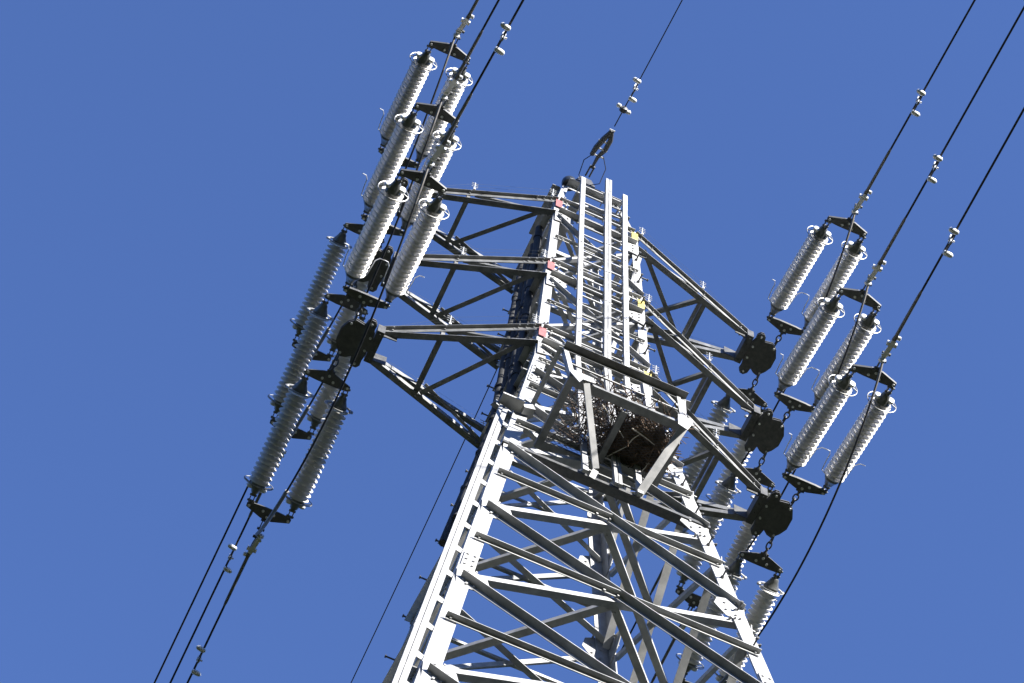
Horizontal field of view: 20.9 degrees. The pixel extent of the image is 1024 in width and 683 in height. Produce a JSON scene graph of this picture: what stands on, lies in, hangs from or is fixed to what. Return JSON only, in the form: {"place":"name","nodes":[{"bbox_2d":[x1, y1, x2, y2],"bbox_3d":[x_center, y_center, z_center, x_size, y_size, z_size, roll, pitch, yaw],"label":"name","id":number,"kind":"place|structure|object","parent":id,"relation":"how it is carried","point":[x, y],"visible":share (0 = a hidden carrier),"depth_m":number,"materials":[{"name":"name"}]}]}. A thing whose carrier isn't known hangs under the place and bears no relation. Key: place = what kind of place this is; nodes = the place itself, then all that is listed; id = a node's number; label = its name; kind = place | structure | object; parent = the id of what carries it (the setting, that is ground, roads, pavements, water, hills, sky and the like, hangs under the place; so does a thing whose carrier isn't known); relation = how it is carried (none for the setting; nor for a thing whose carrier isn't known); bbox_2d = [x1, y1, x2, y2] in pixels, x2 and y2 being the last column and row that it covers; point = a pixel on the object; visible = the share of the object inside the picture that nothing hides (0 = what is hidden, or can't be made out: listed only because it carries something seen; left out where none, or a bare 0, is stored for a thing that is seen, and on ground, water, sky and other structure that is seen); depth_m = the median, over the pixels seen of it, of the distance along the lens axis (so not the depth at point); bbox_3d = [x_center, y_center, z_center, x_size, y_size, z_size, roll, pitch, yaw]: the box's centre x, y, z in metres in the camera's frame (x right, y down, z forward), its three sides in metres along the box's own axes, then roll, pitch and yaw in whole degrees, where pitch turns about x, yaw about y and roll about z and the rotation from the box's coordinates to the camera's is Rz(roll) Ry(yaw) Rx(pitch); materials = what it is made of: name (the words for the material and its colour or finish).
{"place":"outdoors","nodes":[
{"label":"outdoors","id":0,"kind":"place"},
{"bbox_2d":[399,168,446,192],"bbox_3d":[-1.074,-1.980,33.914,0.614,0.080,0.155,23,-56,-7],"label":"yoke plate","id":1,"kind":"object","parent":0,"point":[430,182],"visible":1,"depth_m":33.90,"materials":[{"name":"metal"}]},
{"bbox_2d":[342,173,408,290],"bbox_3d":[-1.720,-1.337,34.431,0.549,0.350,1.895,23,-56,-7],"label":"insulator","id":2,"kind":"object","parent":1,"relation":"attached to","point":[388,201],"visible":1,"depth_m":34.36,"materials":[{"name":"ceramic"}]},
{"bbox_2d":[382,192,448,307],"bbox_3d":[-1.224,-1.125,34.502,0.549,0.350,1.895,23,-56,-7],"label":"insulator","id":3,"kind":"object","parent":1,"relation":"attached to","point":[419,238],"visible":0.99,"depth_m":34.42,"materials":[{"name":"ceramic"}]},
{"bbox_2d":[423,94,471,176],"bbox_3d":[-0.773,-2.466,33.477,0.155,0.155,1.310,26,-56,-8],"label":"strain clamp","id":4,"kind":"object","parent":1,"relation":"attached to","point":[440,148],"visible":1,"depth_m":33.57,"materials":[{"name":"metal"}]},
{"bbox_2d":[255,166,428,535],"bbox_3d":[-2.128,0.382,34.348,0.140,0.982,5.631,23,-67,-7],"label":"jumper cable","id":5,"kind":"object","parent":4,"relation":"attached to","point":[272,513],"visible":1,"depth_m":33.82,"materials":[{"name":"metal"}]},
{"bbox_2d":[470,0,523,93],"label":"power cable","id":6,"kind":"object","parent":4,"relation":"attached to","point":[493,53],"visible":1,"depth_m":32.83,"materials":[{"name":"metal"}]},
{"bbox_2d":[494,22,510,55],"bbox_3d":[-0.111,-3.564,32.649,0.137,0.220,0.423,13,-66,-3],"label":"vibration damper","id":7,"kind":"object","parent":6,"relation":"attached to","point":[506,27],"visible":1,"depth_m":32.62,"materials":[{"name":"metal"}]},
{"bbox_2d":[0,0,1023,682],"label":"sky","id":8,"kind":"structure","parent":0,"point":[176,176],"materials":[{"name":"blue"}]},
{"bbox_3d":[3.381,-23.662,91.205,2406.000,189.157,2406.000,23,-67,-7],"label":"ground","id":9,"kind":"structure","parent":0,"visible":0},
{"bbox_2d":[336,176,792,682],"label":"transmission tower","id":10,"kind":"structure","parent":9,"relation":"on","point":[437,613],"depth_m":33.51,"materials":[{"name":"metal"}]},
{"bbox_2d":[306,353,349,391],"bbox_3d":[-2.286,0.344,35.466,0.614,0.092,0.436,23,-78,-7],"label":"yoke plate","id":11,"kind":"object","parent":10,"relation":"attached to","point":[330,377],"visible":1,"depth_m":35.47,"materials":[{"name":"metal"}]},
{"bbox_2d":[244,370,313,502],"bbox_3d":[-2.985,1.225,35.644,0.414,0.361,1.895,23,-78,-7],"label":"insulator","id":12,"kind":"object","parent":11,"relation":"attached to","point":[279,435],"visible":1,"depth_m":35.58,"materials":[{"name":"ceramic"}]},
{"bbox_2d":[246,501,290,523],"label":"yoke plate","id":13,"kind":"object","parent":12,"relation":"attached to","point":[261,511],"visible":0.87,"depth_m":35.87,"materials":[{"name":"metal"}]},
{"bbox_2d":[223,518,265,605],"bbox_3d":[-3.455,2.873,35.992,0.155,0.155,1.310,24,-78,-8],"label":"strain clamp","id":14,"kind":"object","parent":13,"relation":"attached to","point":[251,549],"visible":0.92,"depth_m":35.98,"materials":[{"name":"metal"}]},
{"bbox_2d":[186,606,224,682],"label":"power cable","id":15,"kind":"object","parent":14,"relation":"attached to","point":[210,634],"visible":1,"depth_m":36.24,"materials":[{"name":"metal"}]},
{"bbox_2d":[191,645,205,676],"bbox_3d":[-4.085,4.147,36.301,0.137,0.220,0.423,12,-66,-3],"label":"vibration damper","id":16,"kind":"object","parent":15,"relation":"attached to","point":[195,672],"visible":1,"depth_m":36.26,"materials":[{"name":"metal"}]},
{"bbox_2d":[283,387,352,518],"bbox_3d":[-2.489,1.436,35.714,0.414,0.361,1.895,23,-78,-7],"label":"insulator","id":17,"kind":"object","parent":13,"relation":"attached to","point":[305,480],"visible":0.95,"depth_m":35.65,"materials":[{"name":"ceramic"}]},
{"bbox_2d":[326,280,367,314],"bbox_3d":[-2.178,-0.658,37.707,0.614,0.092,0.436,23,-78,-7],"label":"yoke plate","id":18,"kind":"object","parent":10,"relation":"attached to","point":[347,301],"visible":0.72,"depth_m":37.71,"materials":[{"name":"metal"}]},
{"bbox_2d":[268,295,333,420],"bbox_3d":[-2.877,0.223,37.885,0.414,0.361,1.895,23,-78,-7],"label":"insulator","id":19,"kind":"object","parent":18,"relation":"attached to","point":[305,346],"visible":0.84,"depth_m":37.80,"materials":[{"name":"ceramic"}]},
{"bbox_2d":[306,311,367,435],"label":"insulator","id":20,"kind":"object","parent":18,"relation":"attached to","point":[319,408],"visible":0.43,"depth_m":37.95,"materials":[{"name":"ceramic"}]},
{"bbox_2d":[270,419,311,439],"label":"yoke plate","id":21,"kind":"object","parent":20,"relation":"attached to","point":[300,434],"visible":0.57,"depth_m":38.14,"materials":[{"name":"metal"}]},
{"bbox_2d":[248,449,286,517],"bbox_3d":[-3.348,1.872,38.233,0.155,0.155,1.310,24,-78,-8],"label":"strain clamp","id":22,"kind":"object","parent":21,"relation":"attached to","point":[256,501],"visible":0.22,"depth_m":38.32,"materials":[{"name":"metal"}]},
{"bbox_2d":[169,518,249,682],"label":"power cable","id":23,"kind":"object","parent":22,"relation":"attached to","point":[208,602],"visible":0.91,"depth_m":38.69,"materials":[{"name":"metal"}]},
{"bbox_2d":[223,544,236,573],"bbox_3d":[-3.897,2.984,38.505,0.137,0.220,0.423,12,-66,-3],"label":"vibration damper","id":24,"kind":"object","parent":23,"relation":"attached to","point":[230,557],"visible":1,"depth_m":38.46,"materials":[{"name":"metal"}]},
{"bbox_2d":[285,99,442,444],"bbox_3d":[-2.020,-0.619,36.589,0.140,0.982,5.631,23,-67,-7],"label":"jumper cable","id":25,"kind":"object","parent":22,"relation":"attached to","point":[304,413],"visible":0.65,"depth_m":35.88,"materials":[{"name":"metal"}]},
{"bbox_2d":[345,223,383,242],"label":"yoke plate","id":26,"kind":"object","parent":10,"relation":"attached to","point":[355,228],"visible":0.25,"depth_m":40.06,"materials":[{"name":"metal"}]},
{"bbox_2d":[290,224,351,342],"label":"insulator","id":27,"kind":"object","parent":26,"relation":"attached to","point":[319,286],"visible":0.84,"depth_m":40.16,"materials":[{"name":"grey ceramic"}]},
{"bbox_2d":[292,341,330,361],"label":"yoke plate","id":28,"kind":"object","parent":27,"relation":"attached to","point":[320,356],"visible":0.51,"depth_m":40.50,"materials":[{"name":"metal"}]},
{"bbox_2d":[326,241,384,357],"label":"insulator","id":29,"kind":"object","parent":28,"relation":"attached to","point":[346,314],"visible":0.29,"depth_m":40.32,"materials":[{"name":"ceramic"}]},
{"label":"strain clamp","id":30,"kind":"object","parent":28,"relation":"attached to","visible":0},
{"bbox_2d":[154,470,254,682],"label":"power cable","id":31,"kind":"object","parent":30,"relation":"attached to","point":[204,577],"visible":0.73,"depth_m":41.27,"materials":[{"name":"metal"}]},
{"bbox_2d":[343,286,387,321],"bbox_3d":[-1.902,-0.433,35.100,0.614,0.092,0.436,23,-56,-7],"label":"yoke plate","id":32,"kind":"object","parent":10,"relation":"attached to","point":[363,299],"visible":1,"depth_m":35.01,"materials":[{"name":"metal"}]},
{"bbox_2d":[361,214,403,235],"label":"yoke plate","id":33,"kind":"object","parent":10,"relation":"attached to","point":[390,229],"visible":0.25,"depth_m":37.25,"materials":[{"name":"metal"}]},
{"bbox_2d":[361,106,422,218],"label":"insulator","id":34,"kind":"object","parent":33,"relation":"attached to","point":[404,133],"visible":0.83,"depth_m":36.55,"materials":[{"name":"ceramic"}]},
{"bbox_2d":[415,102,458,124],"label":"yoke plate","id":35,"kind":"object","parent":34,"relation":"attached to","point":[445,115],"visible":0.84,"depth_m":36.14,"materials":[{"name":"metal"}]},
{"bbox_2d":[437,30,482,109],"bbox_3d":[-0.666,-3.468,35.718,0.155,0.155,1.310,25,-56,-8],"label":"strain clamp","id":36,"kind":"object","parent":35,"relation":"attached to","point":[453,82],"visible":1,"depth_m":35.81,"materials":[{"name":"metal"}]},
{"bbox_2d":[481,0,499,30],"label":"power cable","id":37,"kind":"object","parent":36,"relation":"attached to","point":[490,15],"visible":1,"depth_m":35.25,"materials":[{"name":"metal"}]},
{"bbox_2d":[398,124,461,233],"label":"insulator","id":38,"kind":"object","parent":33,"relation":"attached to","point":[437,171],"visible":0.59,"depth_m":36.65,"materials":[{"name":"ceramic"}]},
{"bbox_2d":[378,147,417,167],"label":"yoke plate","id":39,"kind":"object","parent":10,"relation":"attached to","point":[410,164],"visible":0.23,"depth_m":39.62,"materials":[{"name":"metal"}]},
{"bbox_2d":[378,44,436,152],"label":"insulator","id":40,"kind":"object","parent":39,"relation":"attached to","point":[413,82],"visible":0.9,"depth_m":38.92,"materials":[{"name":"grey ceramic"}]},
{"bbox_2d":[413,62,472,166],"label":"insulator","id":41,"kind":"object","parent":39,"relation":"attached to","point":[450,104],"visible":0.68,"depth_m":39.03,"materials":[{"name":"ceramic"}]},
{"bbox_2d":[429,40,469,61],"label":"yoke plate","id":42,"kind":"object","parent":41,"relation":"attached to","point":[456,52],"visible":0.88,"depth_m":38.50,"materials":[{"name":"metal"}]},
{"bbox_2d":[450,0,478,47],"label":"strain clamp","id":43,"kind":"object","parent":42,"relation":"attached to","point":[465,21],"visible":1,"depth_m":38.20,"materials":[{"name":"metal"}]},
{"bbox_2d":[304,37,455,368],"bbox_3d":[-1.906,-1.676,38.954,0.140,0.982,5.631,23,-67,-7],"label":"jumper cable","id":44,"kind":"object","parent":43,"relation":"attached to","point":[323,337],"visible":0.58,"depth_m":38.19,"materials":[{"name":"metal"}]},
{"bbox_2d":[351,370,496,682],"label":"earth wire","id":45,"kind":"object","parent":10,"relation":"attached to","point":[421,532],"visible":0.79,"depth_m":43.51,"materials":[{"name":"metal"}]},
{"bbox_2d":[578,129,614,185],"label":"earth wire clamp","id":46,"kind":"object","parent":10,"relation":"attached to","point":[609,135],"visible":0.98,"depth_m":41.68,"materials":[{"name":"metal"}]},
{"bbox_2d":[614,0,682,126],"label":"earth wire","id":47,"kind":"object","parent":46,"relation":"attached to","point":[652,56],"visible":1,"depth_m":40.57,"materials":[{"name":"metal"}]},
{"bbox_2d":[616,103,630,114],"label":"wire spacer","id":48,"kind":"object","parent":47,"relation":"attached to","point":[623,109],"visible":1,"depth_m":41.20,"materials":[{"name":"metal"}]},
{"bbox_2d":[628,77,640,102],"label":"vibration damper","id":49,"kind":"object","parent":47,"relation":"attached to","point":[637,81],"visible":1,"depth_m":40.96,"materials":[{"name":"metal"}]},
{"bbox_2d":[547,371,697,475],"bbox_3d":[1.245,1.038,32.346,1.764,0.583,1.253,23,-67,-7],"label":"bird nest","id":50,"kind":"object","parent":10,"relation":"on","point":[648,463],"visible":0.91,"depth_m":32.32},
{"bbox_2d":[738,374,766,406],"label":"yoke plate","id":51,"kind":"object","parent":10,"relation":"attached to","point":[751,395],"visible":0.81,"depth_m":40.88,"materials":[{"name":"metal"}]},
{"bbox_2d":[680,394,735,502],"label":"insulator","id":52,"kind":"object","parent":51,"relation":"attached to","point":[719,414],"visible":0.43,"depth_m":40.95,"materials":[{"name":"ceramic"}]},
{"bbox_2d":[706,404,767,506],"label":"insulator","id":53,"kind":"object","parent":51,"relation":"attached to","point":[740,453],"visible":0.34,"depth_m":41.05,"materials":[{"name":"ceramic"}]},
{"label":"yoke plate","id":54,"kind":"object","parent":53,"relation":"attached to","visible":0},
{"bbox_2d":[650,527,688,593],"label":"strain clamp","id":55,"kind":"object","parent":54,"relation":"attached to","point":[658,579],"visible":0.28,"depth_m":41.51,"materials":[{"name":"metal"}]},
{"bbox_2d":[621,593,650,648],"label":"power cable","id":56,"kind":"object","parent":55,"relation":"attached to","point":[632,628],"visible":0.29,"depth_m":41.68,"materials":[{"name":"metal"}]},
{"bbox_2d":[682,214,855,532],"bbox_3d":[3.695,0.711,39.751,0.140,0.982,5.631,23,-67,-7],"label":"jumper cable","id":57,"kind":"object","parent":55,"relation":"hanging from","point":[778,401],"visible":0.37,"depth_m":38.96,"materials":[{"name":"metal"}]},
{"bbox_2d":[744,453,774,487],"bbox_3d":[3.423,1.730,38.504,0.614,0.092,0.436,23,-78,-7],"label":"yoke plate","id":58,"kind":"object","parent":10,"relation":"attached to","point":[758,475],"visible":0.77,"depth_m":38.52,"materials":[{"name":"metal"}]},
{"bbox_2d":[676,473,740,589],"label":"insulator","id":59,"kind":"object","parent":58,"relation":"attached to","point":[725,492],"visible":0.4,"depth_m":38.56,"materials":[{"name":"ceramic"}]},
{"bbox_2d":[724,484,774,592],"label":"insulator","id":60,"kind":"object","parent":58,"relation":"attached to","point":[744,539],"visible":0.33,"depth_m":38.68,"materials":[{"name":"ceramic"}]},
{"bbox_2d":[675,588,700,606],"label":"yoke plate","id":61,"kind":"object","parent":60,"relation":"attached to","point":[693,599],"visible":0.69,"depth_m":38.91,"materials":[{"name":"metal"}]},
{"bbox_2d":[650,603,694,682],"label":"strain clamp","id":62,"kind":"object","parent":61,"relation":"attached to","point":[682,627],"visible":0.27,"depth_m":39.06,"materials":[{"name":"metal"}]},
{"bbox_2d":[693,286,868,611],"bbox_3d":[3.580,1.768,37.386,0.140,0.982,5.631,23,-67,-7],"label":"jumper cable","id":63,"kind":"object","parent":62,"relation":"attached to","point":[839,370],"visible":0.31,"depth_m":36.60,"materials":[{"name":"metal"}]},
{"bbox_2d":[739,537,782,572],"bbox_3d":[3.315,2.731,36.263,0.614,0.092,0.436,23,-78,-7],"label":"yoke plate","id":64,"kind":"object","parent":10,"relation":"attached to","point":[764,560],"visible":1,"depth_m":36.27,"materials":[{"name":"metal"}]},
{"bbox_2d":[676,553,746,680],"bbox_3d":[2.616,3.612,36.440,0.414,0.361,1.895,23,-78,-7],"label":"insulator","id":65,"kind":"object","parent":64,"relation":"hanging from","point":[735,573],"visible":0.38,"depth_m":36.36,"materials":[{"name":"ceramic"}]},
{"bbox_2d":[714,569,783,682],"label":"insulator","id":66,"kind":"object","parent":64,"relation":"attached to","point":[761,607],"visible":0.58,"depth_m":36.37,"materials":[{"name":"ceramic"}]},
{"bbox_2d":[767,316,803,346],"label":"yoke plate","id":67,"kind":"object","parent":10,"relation":"attached to","point":[782,326],"visible":0.97,"depth_m":40.41,"materials":[{"name":"metal"}]},
{"bbox_2d":[766,219,832,320],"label":"insulator","id":68,"kind":"object","parent":67,"relation":"attached to","point":[800,267],"visible":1,"depth_m":39.77,"materials":[{"name":"ceramic"}]},
{"bbox_2d":[827,216,866,236],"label":"yoke plate","id":69,"kind":"object","parent":68,"relation":"attached to","point":[842,222],"visible":1,"depth_m":39.30,"materials":[{"name":"metal"}]},
{"bbox_2d":[847,149,890,221],"bbox_3d":[5.002,-2.158,38.873,0.155,0.155,1.310,21,-55,-7],"label":"strain clamp","id":70,"kind":"object","parent":69,"relation":"attached to","point":[862,197],"visible":1,"depth_m":38.97,"materials":[{"name":"metal"}]},
{"bbox_2d":[890,0,975,149],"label":"power cable","id":71,"kind":"object","parent":70,"relation":"attached to","point":[937,66],"visible":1,"depth_m":37.73,"materials":[{"name":"metal"}]},
{"bbox_2d":[911,89,925,116],"bbox_3d":[5.552,-3.275,38.048,0.137,0.220,0.423,9,-66,-1],"label":"vibration damper","id":72,"kind":"object","parent":71,"relation":"attached to","point":[922,93],"visible":1,"depth_m":38.02,"materials":[{"name":"metal"}]},
{"bbox_2d":[801,235,866,333],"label":"insulator","id":73,"kind":"object","parent":67,"relation":"attached to","point":[852,255],"visible":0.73,"depth_m":39.74,"materials":[{"name":"ceramic"}]},
{"bbox_2d":[774,392,814,423],"bbox_3d":[3.806,0.952,38.139,0.614,0.092,0.436,23,-56,-7],"label":"yoke plate","id":74,"kind":"object","parent":10,"relation":"attached to","point":[791,403],"visible":0.98,"depth_m":38.04,"materials":[{"name":"metal"}]},
{"bbox_2d":[774,291,844,396],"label":"insulator","id":75,"kind":"object","parent":74,"relation":"attached to","point":[810,341],"visible":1,"depth_m":37.41,"materials":[{"name":"ceramic"}]},
{"bbox_2d":[839,287,880,308],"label":"yoke plate","id":76,"kind":"object","parent":75,"relation":"attached to","point":[858,296],"visible":0.99,"depth_m":36.94,"materials":[{"name":"metal"}]},
{"bbox_2d":[860,217,906,293],"bbox_3d":[4.882,-1.103,36.507,0.155,0.155,1.310,21,-55,-7],"label":"strain clamp","id":77,"kind":"object","parent":76,"relation":"attached to","point":[871,276],"visible":1,"depth_m":36.60,"materials":[{"name":"metal"}]},
{"bbox_2d":[905,6,1023,217],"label":"power cable","id":78,"kind":"object","parent":77,"relation":"attached to","point":[971,101],"visible":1,"depth_m":35.12,"materials":[{"name":"metal"}]},
{"bbox_2d":[927,154,942,183],"bbox_3d":[5.419,-2.227,35.680,0.137,0.220,0.423,9,-66,-1],"label":"vibration damper","id":79,"kind":"object","parent":78,"relation":"attached to","point":[938,158],"visible":1,"depth_m":35.66,"materials":[{"name":"metal"}]},
{"bbox_2d":[810,308,880,410],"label":"insulator","id":80,"kind":"object","parent":74,"relation":"attached to","point":[865,330],"visible":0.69,"depth_m":37.40,"materials":[{"name":"ceramic"}]},
{"bbox_2d":[782,473,825,506],"bbox_3d":[3.698,1.954,35.897,0.614,0.092,0.436,23,-56,-7],"label":"yoke plate","id":81,"kind":"object","parent":10,"relation":"attached to","point":[800,485],"visible":1,"depth_m":35.80,"materials":[{"name":"metal"}]},
{"bbox_2d":[782,367,857,477],"bbox_3d":[3.880,1.050,35.228,0.549,0.350,1.895,23,-56,-7],"label":"insulator","id":82,"kind":"object","parent":81,"relation":"attached to","point":[817,425],"visible":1,"depth_m":35.16,"materials":[{"name":"ceramic"}]},
{"bbox_2d":[851,364,895,387],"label":"yoke plate","id":83,"kind":"object","parent":82,"relation":"attached to","point":[870,372],"visible":0.95,"depth_m":34.70,"materials":[{"name":"metal"}]},
{"bbox_2d":[874,290,922,371],"bbox_3d":[4.766,-0.104,34.265,0.155,0.155,1.310,20,-55,-6],"label":"strain clamp","id":84,"kind":"object","parent":83,"relation":"attached to","point":[892,343],"visible":1,"depth_m":34.36,"materials":[{"name":"metal"}]},
{"bbox_2d":[719,363,883,682],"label":"jumper cable","id":85,"kind":"object","parent":84,"relation":"hanging from","point":[724,679],"visible":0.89,"depth_m":34.42,"materials":[{"name":"metal"}]},
{"bbox_2d":[921,107,1023,290],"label":"power cable","id":86,"kind":"object","parent":84,"relation":"attached to","point":[975,195],"visible":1,"depth_m":33.05,"materials":[{"name":"metal"}]},
{"bbox_2d":[942,227,958,257],"bbox_3d":[5.274,-1.205,33.459,0.137,0.220,0.423,8,-66,-1],"label":"vibration damper","id":87,"kind":"object","parent":86,"relation":"attached to","point":[955,232],"visible":1,"depth_m":33.44,"materials":[{"name":"metal"}]},
{"bbox_2d":[821,386,895,493],"bbox_3d":[4.377,1.262,35.299,0.549,0.350,1.895,23,-56,-7],"label":"insulator","id":88,"kind":"object","parent":81,"relation":"attached to","point":[878,412],"visible":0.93,"depth_m":35.23,"materials":[{"name":"ceramic"}]}
]}

